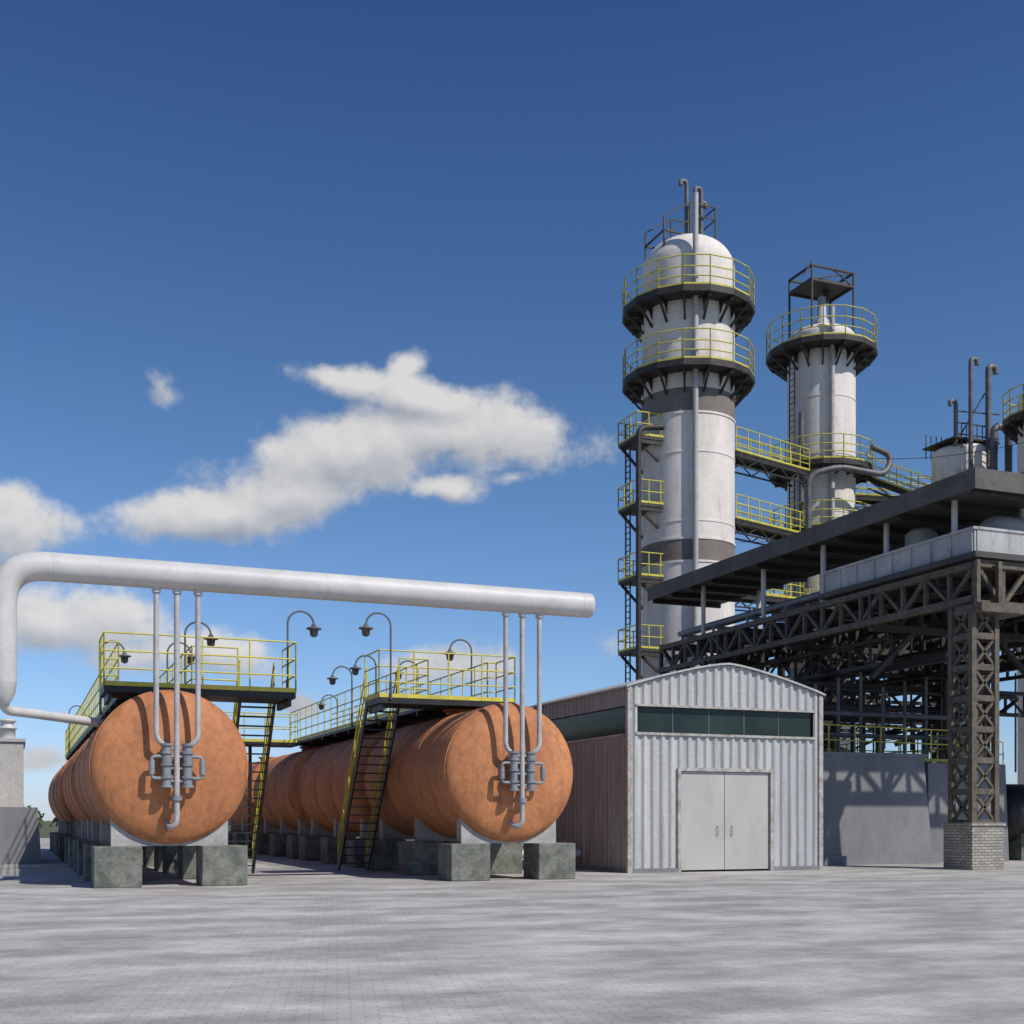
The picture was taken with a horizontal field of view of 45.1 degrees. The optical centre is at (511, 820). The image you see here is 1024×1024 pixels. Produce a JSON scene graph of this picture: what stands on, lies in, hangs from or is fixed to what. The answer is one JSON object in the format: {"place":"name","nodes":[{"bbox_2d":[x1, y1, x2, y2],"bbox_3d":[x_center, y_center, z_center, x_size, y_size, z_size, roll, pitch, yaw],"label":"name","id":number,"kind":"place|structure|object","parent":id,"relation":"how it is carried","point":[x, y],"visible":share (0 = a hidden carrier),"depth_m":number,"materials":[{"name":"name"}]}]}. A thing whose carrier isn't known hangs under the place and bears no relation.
{"place":"outdoors","nodes":[
{"label":"outdoors","id":0,"kind":"place"},
{"bbox_2d":[39,821,229,837],"bbox_3d":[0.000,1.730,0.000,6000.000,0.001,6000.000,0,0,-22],"label":"ground","id":1,"kind":"structure","parent":0,"point":[45,830],"depth_m":229.88,"materials":[{"name":"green plant"}]},
{"bbox_2d":[25,805,229,828],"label":"distant tree row","id":2,"kind":"object","parent":1,"relation":"on","point":[55,819],"visible":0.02,"depth_m":143.35,"materials":[{"name":"green plant"}]},
{"bbox_2d":[0,838,1023,1023],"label":"pavement","id":3,"kind":"structure","parent":0,"point":[280,940],"depth_m":16.46,"materials":[{"name":"grey concrete"}]},
{"bbox_2d":[0,807,41,863],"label":"block","id":4,"kind":"structure","parent":3,"relation":"on","point":[19,836],"depth_m":47.78,"materials":[{"name":"concrete"}]},
{"bbox_2d":[0,738,25,806],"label":"block","id":5,"kind":"structure","parent":4,"relation":"on","point":[11,772],"depth_m":48.09,"materials":[{"name":"concrete"}]},
{"bbox_2d":[0,718,16,737],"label":"roof vent","id":6,"kind":"object","parent":5,"relation":"on","point":[7,728],"visible":0.98,"depth_m":48.43,"materials":[{"name":"white metal"}]},
{"bbox_2d":[48,769,65,854],"bbox_3d":[-22.287,-0.905,65.145,3.976,5.210,9.400,0,0,-22],"label":"storage tank","id":7,"kind":"object","parent":3,"relation":"on","point":[59,817],"visible":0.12,"depth_m":63.88,"materials":[{"name":"orange metal"}]},
{"bbox_2d":[54,759,75,861],"bbox_3d":[-18.316,-0.905,55.317,3.976,5.210,9.400,0,0,-22],"label":"storage tank","id":8,"kind":"object","parent":3,"relation":"on","point":[66,814],"visible":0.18,"depth_m":54.06,"materials":[{"name":"orange metal"}]},
{"bbox_2d":[62,741,161,871],"bbox_3d":[-14.345,-0.905,45.489,3.976,5.210,9.400,0,0,-22],"label":"storage tank","id":9,"kind":"object","parent":3,"relation":"on","point":[151,855],"visible":0.21,"depth_m":44.23,"materials":[{"name":"orange metal"}]},
{"bbox_2d":[74,592,247,887],"bbox_3d":[-10.289,-2.175,35.450,3.976,7.750,9.855,0,0,-22],"label":"storage tank","id":10,"kind":"object","parent":3,"relation":"on","point":[167,770],"visible":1,"depth_m":31.31,"materials":[{"name":"orange metal"}]},
{"bbox_2d":[0,551,594,726],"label":"overhead pipe","id":11,"kind":"object","parent":10,"relation":"attached to","point":[18,572],"visible":1,"depth_m":31.39,"materials":[{"name":"white metal"}]},
{"bbox_2d":[65,631,296,873],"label":"access platform","id":12,"kind":"structure","parent":3,"relation":"on","point":[114,694],"depth_m":35.13,"materials":[{"name":"yellow metal"}]},
{"bbox_2d":[68,705,87,752],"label":"gooseneck lamp","id":13,"kind":"object","parent":12,"relation":"on","point":[69,728],"visible":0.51,"depth_m":64.03,"materials":[{"name":"metal"}]},
{"bbox_2d":[99,640,130,714],"bbox_3d":[-13.211,-4.745,41.040,1.030,2.490,0.440,0,0,-22],"label":"gooseneck lamp","id":14,"kind":"object","parent":12,"relation":"on","point":[124,656],"visible":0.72,"depth_m":40.99,"materials":[{"name":"metal"}]},
{"bbox_2d":[166,642,194,682],"bbox_3d":[-11.085,-4.745,41.359,1.030,2.490,0.440,0,0,-22],"label":"gooseneck lamp","id":15,"kind":"object","parent":12,"relation":"on","point":[188,657],"visible":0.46,"depth_m":41.22,"materials":[{"name":"metal"}]},
{"bbox_2d":[184,621,217,683],"bbox_3d":[-9.362,-4.745,37.094,1.030,2.490,0.440,0,0,-22],"label":"gooseneck lamp","id":16,"kind":"object","parent":12,"relation":"on","point":[210,642],"visible":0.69,"depth_m":37.00,"materials":[{"name":"metal"}]},
{"bbox_2d":[286,610,320,687],"bbox_3d":[-6.005,-4.775,35.538,1.030,2.550,0.440,0,0,-22],"label":"gooseneck lamp","id":17,"kind":"object","parent":12,"relation":"on","point":[313,629],"visible":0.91,"depth_m":35.47,"materials":[{"name":"metal"}]},
{"bbox_2d":[228,757,275,852],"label":"storage tank","id":18,"kind":"object","parent":3,"relation":"on","point":[239,820],"visible":0.16,"depth_m":67.39,"materials":[{"name":"orange metal"}]},
{"bbox_2d":[223,711,297,856],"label":"cross walkway","id":19,"kind":"structure","parent":3,"relation":"on","point":[290,743],"depth_m":56.27,"materials":[{"name":"yellow metal"}]},
{"bbox_2d":[253,745,358,858],"bbox_3d":[-9.591,-0.905,58.842,3.976,5.210,9.400,0,0,-22],"label":"storage tank","id":20,"kind":"object","parent":3,"relation":"on","point":[287,821],"visible":0.46,"depth_m":56.99,"materials":[{"name":"orange metal"}]},
{"bbox_2d":[298,731,413,867],"bbox_3d":[-5.620,-0.905,49.014,3.976,5.210,9.400,0,0,-22],"label":"storage tank","id":21,"kind":"object","parent":3,"relation":"on","point":[323,780],"visible":0.49,"depth_m":47.86,"materials":[{"name":"orange metal"}]},
{"bbox_2d":[289,649,515,870],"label":"access platform","id":22,"kind":"structure","parent":3,"relation":"on","point":[427,707],"depth_m":39.65,"materials":[{"name":"yellow metal"}]},
{"bbox_2d":[317,694,336,709],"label":"gooseneck lamp","id":23,"kind":"object","parent":22,"relation":"on","point":[321,705],"visible":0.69,"depth_m":57.80,"materials":[{"name":"metal"}]},
{"bbox_2d":[327,666,352,726],"bbox_3d":[-6.594,-4.765,47.272,1.030,2.330,0.440,0,0,-22],"label":"gooseneck lamp","id":24,"kind":"object","parent":22,"relation":"on","point":[332,679],"visible":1,"depth_m":47.40,"materials":[{"name":"metal"}]},
{"bbox_2d":[349,655,376,719],"bbox_3d":[-5.320,-4.765,44.120,1.030,2.330,0.440,0,0,-22],"label":"gooseneck lamp","id":25,"kind":"object","parent":22,"relation":"on","point":[355,668],"visible":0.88,"depth_m":44.09,"materials":[{"name":"metal"}]},
{"bbox_2d":[359,612,391,698],"bbox_3d":[-4.042,-4.890,36.526,1.030,2.580,0.440,0,0,-22],"label":"gooseneck lamp","id":26,"kind":"object","parent":22,"relation":"on","point":[365,628],"visible":1,"depth_m":36.65,"materials":[{"name":"metal"}]},
{"bbox_2d":[394,660,418,693],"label":"gooseneck lamp","id":27,"kind":"object","parent":22,"relation":"on","point":[401,663],"visible":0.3,"depth_m":46.35,"materials":[{"name":"metal"}]},
{"bbox_2d":[444,639,471,695],"bbox_3d":[-1.781,-4.815,40.912,1.030,2.430,0.440,0,0,-22],"label":"gooseneck lamp","id":28,"kind":"object","parent":22,"relation":"on","point":[451,656],"visible":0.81,"depth_m":40.85,"materials":[{"name":"metal"}]},
{"bbox_2d":[364,615,574,880],"bbox_3d":[-1.564,-2.175,38.975,3.976,7.750,9.855,0,0,-22],"label":"storage tank","id":29,"kind":"object","parent":3,"relation":"on","point":[481,794],"visible":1,"depth_m":35.23,"materials":[{"name":"orange metal"}]},
{"bbox_2d":[522,849,580,857],"bbox_3d":[-0.442,1.357,41.669,6.000,0.686,0.300,0,0,-22],"label":"ground pipe","id":30,"kind":"object","parent":3,"relation":"on","point":[577,852],"visible":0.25,"depth_m":42.63,"materials":[{"name":"grey metal"}]},
{"bbox_2d":[529,663,825,872],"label":"metal shed","id":31,"kind":"structure","parent":3,"relation":"on","point":[719,766],"depth_m":41.09,"materials":[{"name":"metal"}]},
{"bbox_2d":[551,706,811,741],"bbox_3d":[4.591,-3.250,42.252,4.995,0.900,10.259,0,0,-65],"label":"window glass","id":32,"kind":"structure","parent":31,"relation":"in","point":[608,722],"depth_m":41.23,"materials":[{"name":"green glass"}]},
{"bbox_2d":[681,771,768,869],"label":"door leaves","id":33,"kind":"structure","parent":31,"relation":"in","point":[709,800],"depth_m":40.97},
{"bbox_2d":[642,233,734,678],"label":"shell","id":34,"kind":"object","parent":3,"relation":"on","point":[716,482],"visible":0.43,"depth_m":69.66,"materials":[{"name":"paint"}]},
{"bbox_2d":[645,201,716,259],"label":"railing","id":35,"kind":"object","parent":34,"relation":"on","point":[671,231],"depth_m":71.22,"materials":[{"name":"metal"}]},
{"bbox_2d":[618,284,754,682],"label":"platform steel","id":36,"kind":"object","parent":34,"relation":"attached to","point":[742,308],"visible":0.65,"depth_m":69.67,"materials":[{"name":"grey metal"}]},
{"bbox_2d":[618,254,754,652],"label":"handrails","id":37,"kind":"object","parent":36,"relation":"on","point":[660,435],"visible":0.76,"depth_m":69.59,"materials":[{"name":"yellow metal"}]},
{"bbox_2d":[641,387,734,568],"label":"weathered bands","id":38,"kind":"object","parent":34,"relation":"attached to","point":[680,399],"visible":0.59,"depth_m":69.64,"materials":[{"name":"grey metal"}]},
{"bbox_2d":[641,311,735,665],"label":"weld rings","id":39,"kind":"object","parent":34,"relation":"attached to","point":[688,411],"visible":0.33,"depth_m":69.63,"materials":[{"name":"paint"}]},
{"bbox_2d":[678,178,707,234],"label":"vent pipes","id":40,"kind":"object","parent":34,"relation":"on","point":[682,181],"visible":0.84,"depth_m":71.04,"materials":[{"name":"metal"}]},
{"bbox_2d":[693,192,697,667],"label":"riser pipes","id":41,"kind":"object","parent":34,"relation":"attached to","point":[695,405],"visible":0.69,"depth_m":68.88,"materials":[{"name":"metal"}]},
{"bbox_2d":[735,494,804,544],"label":"steel walkway","id":42,"kind":"structure","parent":34,"relation":"attached to","point":[760,530],"depth_m":76.73,"materials":[{"name":"yellow paint"}]},
{"bbox_2d":[735,426,809,486],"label":"steel walkway","id":43,"kind":"structure","parent":34,"relation":"attached to","point":[750,460],"depth_m":77.64,"materials":[{"name":"yellow paint"}]},
{"bbox_2d":[735,582,809,613],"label":"steel walkway","id":44,"kind":"structure","parent":34,"relation":"attached to","point":[772,598],"depth_m":77.58,"materials":[{"name":"yellow paint"}]},
{"bbox_2d":[787,323,855,749],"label":"shell","id":45,"kind":"object","parent":3,"relation":"on","point":[813,378],"visible":0.32,"depth_m":82.96,"materials":[{"name":"paint"}]},
{"bbox_2d":[797,306,834,608],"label":"riser pipes","id":46,"kind":"object","parent":45,"relation":"attached to","point":[832,407],"visible":0.27,"depth_m":82.26,"materials":[{"name":"metal"}]},
{"bbox_2d":[788,261,854,338],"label":"metal frame","id":47,"kind":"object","parent":45,"relation":"on","point":[811,288],"depth_m":84.56,"materials":[{"name":"metal"}]},
{"bbox_2d":[814,295,828,323],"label":"top nozzle","id":48,"kind":"object","parent":47,"relation":"attached to","point":[821,300],"visible":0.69,"depth_m":84.48,"materials":[{"name":"paint"}]},
{"bbox_2d":[787,393,855,743],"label":"weld rings","id":49,"kind":"object","parent":45,"relation":"attached to","point":[824,452],"visible":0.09,"depth_m":82.90,"materials":[{"name":"paint"}]},
{"bbox_2d":[766,334,877,614],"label":"platform steel","id":50,"kind":"object","parent":45,"relation":"attached to","point":[863,349],"visible":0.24,"depth_m":82.64,"materials":[{"name":"grey metal"}]},
{"bbox_2d":[789,351,794,596],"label":"ladder","id":51,"kind":"object","parent":50,"relation":"attached to","point":[794,439],"visible":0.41,"depth_m":83.64,"materials":[{"name":"metal"}]},
{"bbox_2d":[766,305,876,595],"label":"handrails","id":52,"kind":"object","parent":50,"relation":"on","point":[845,332],"visible":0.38,"depth_m":82.04,"materials":[{"name":"yellow metal"}]},
{"bbox_2d":[799,412,892,670],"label":"crossover pipe","id":53,"kind":"object","parent":50,"relation":"attached to","point":[832,468],"visible":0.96,"depth_m":81.53,"materials":[{"name":"metal"}]},
{"bbox_2d":[856,476,930,509],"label":"steel walkway","id":54,"kind":"structure","parent":50,"relation":"attached to","point":[869,498],"depth_m":86.51,"materials":[{"name":"yellow paint"}]},
{"bbox_2d":[867,456,930,497],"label":"steel walkway","id":55,"kind":"structure","parent":50,"relation":"attached to","point":[887,485],"depth_m":83.63,"materials":[{"name":"yellow paint"}]},
{"bbox_2d":[648,467,1023,822],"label":"steel pipe rack","id":56,"kind":"object","parent":3,"relation":"on","point":[917,585],"visible":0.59,"depth_m":49.29,"materials":[{"name":"grey metal"}]},
{"bbox_2d":[823,751,1008,865],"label":"concrete containment wall","id":57,"kind":"structure","parent":3,"relation":"on","point":[884,808],"depth_m":47.62,"materials":[{"name":"grey concrete"}]},
{"bbox_2d":[791,668,947,762],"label":"manifold pipes","id":58,"kind":"object","parent":57,"relation":"on","point":[882,715],"visible":0.47,"depth_m":52.73,"materials":[{"name":"metal"}]},
{"bbox_2d":[823,724,1003,763],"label":"handrails","id":59,"kind":"object","parent":57,"relation":"on","point":[899,742],"visible":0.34,"depth_m":50.12,"materials":[{"name":"metal"}]},
{"bbox_2d":[922,357,1011,762],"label":"process vessel","id":60,"kind":"object","parent":3,"relation":"on","point":[946,466],"visible":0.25,"depth_m":78.48,"materials":[{"name":"paint"}]},
{"bbox_2d":[941,822,1005,869],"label":"brick pier","id":61,"kind":"structure","parent":3,"relation":"on","point":[973,846],"depth_m":42.34,"materials":[{"name":"grey brick"}]},
{"bbox_2d":[1006,784,1023,860],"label":"dark horizontal tank","id":62,"kind":"object","parent":3,"relation":"on","point":[1015,805],"visible":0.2,"depth_m":51.80,"materials":[{"name":"black metal"}]},
{"bbox_2d":[1017,395,1023,783],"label":"shell","id":63,"kind":"object","parent":3,"relation":"on","point":[1020,682],"visible":0.45,"depth_m":74.83,"materials":[{"name":"paint"}]},
{"bbox_2d":[1002,410,1023,443],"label":"platform steel","id":64,"kind":"object","parent":63,"relation":"attached to","point":[1011,424],"visible":0.45,"depth_m":74.53,"materials":[{"name":"grey metal"}]},
{"bbox_2d":[1003,383,1023,420],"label":"handrails","id":65,"kind":"object","parent":64,"relation":"on","point":[1010,408],"visible":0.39,"depth_m":74.38,"materials":[{"name":"yellow metal"}]},
{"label":"riser pipes","id":66,"kind":"object","parent":63,"relation":"attached to","visible":0},
{"bbox_2d":[828,442,1023,458],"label":"overhead cables","id":67,"kind":"object","parent":66,"relation":"attached to","point":[924,457],"visible":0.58,"depth_m":78.03,"materials":[{"name":"black metal"}]},
{"bbox_2d":[0,0,1023,820],"label":"sky","id":68,"kind":"structure","parent":0,"point":[320,286],"materials":[{"name":"blue"}]}
]}

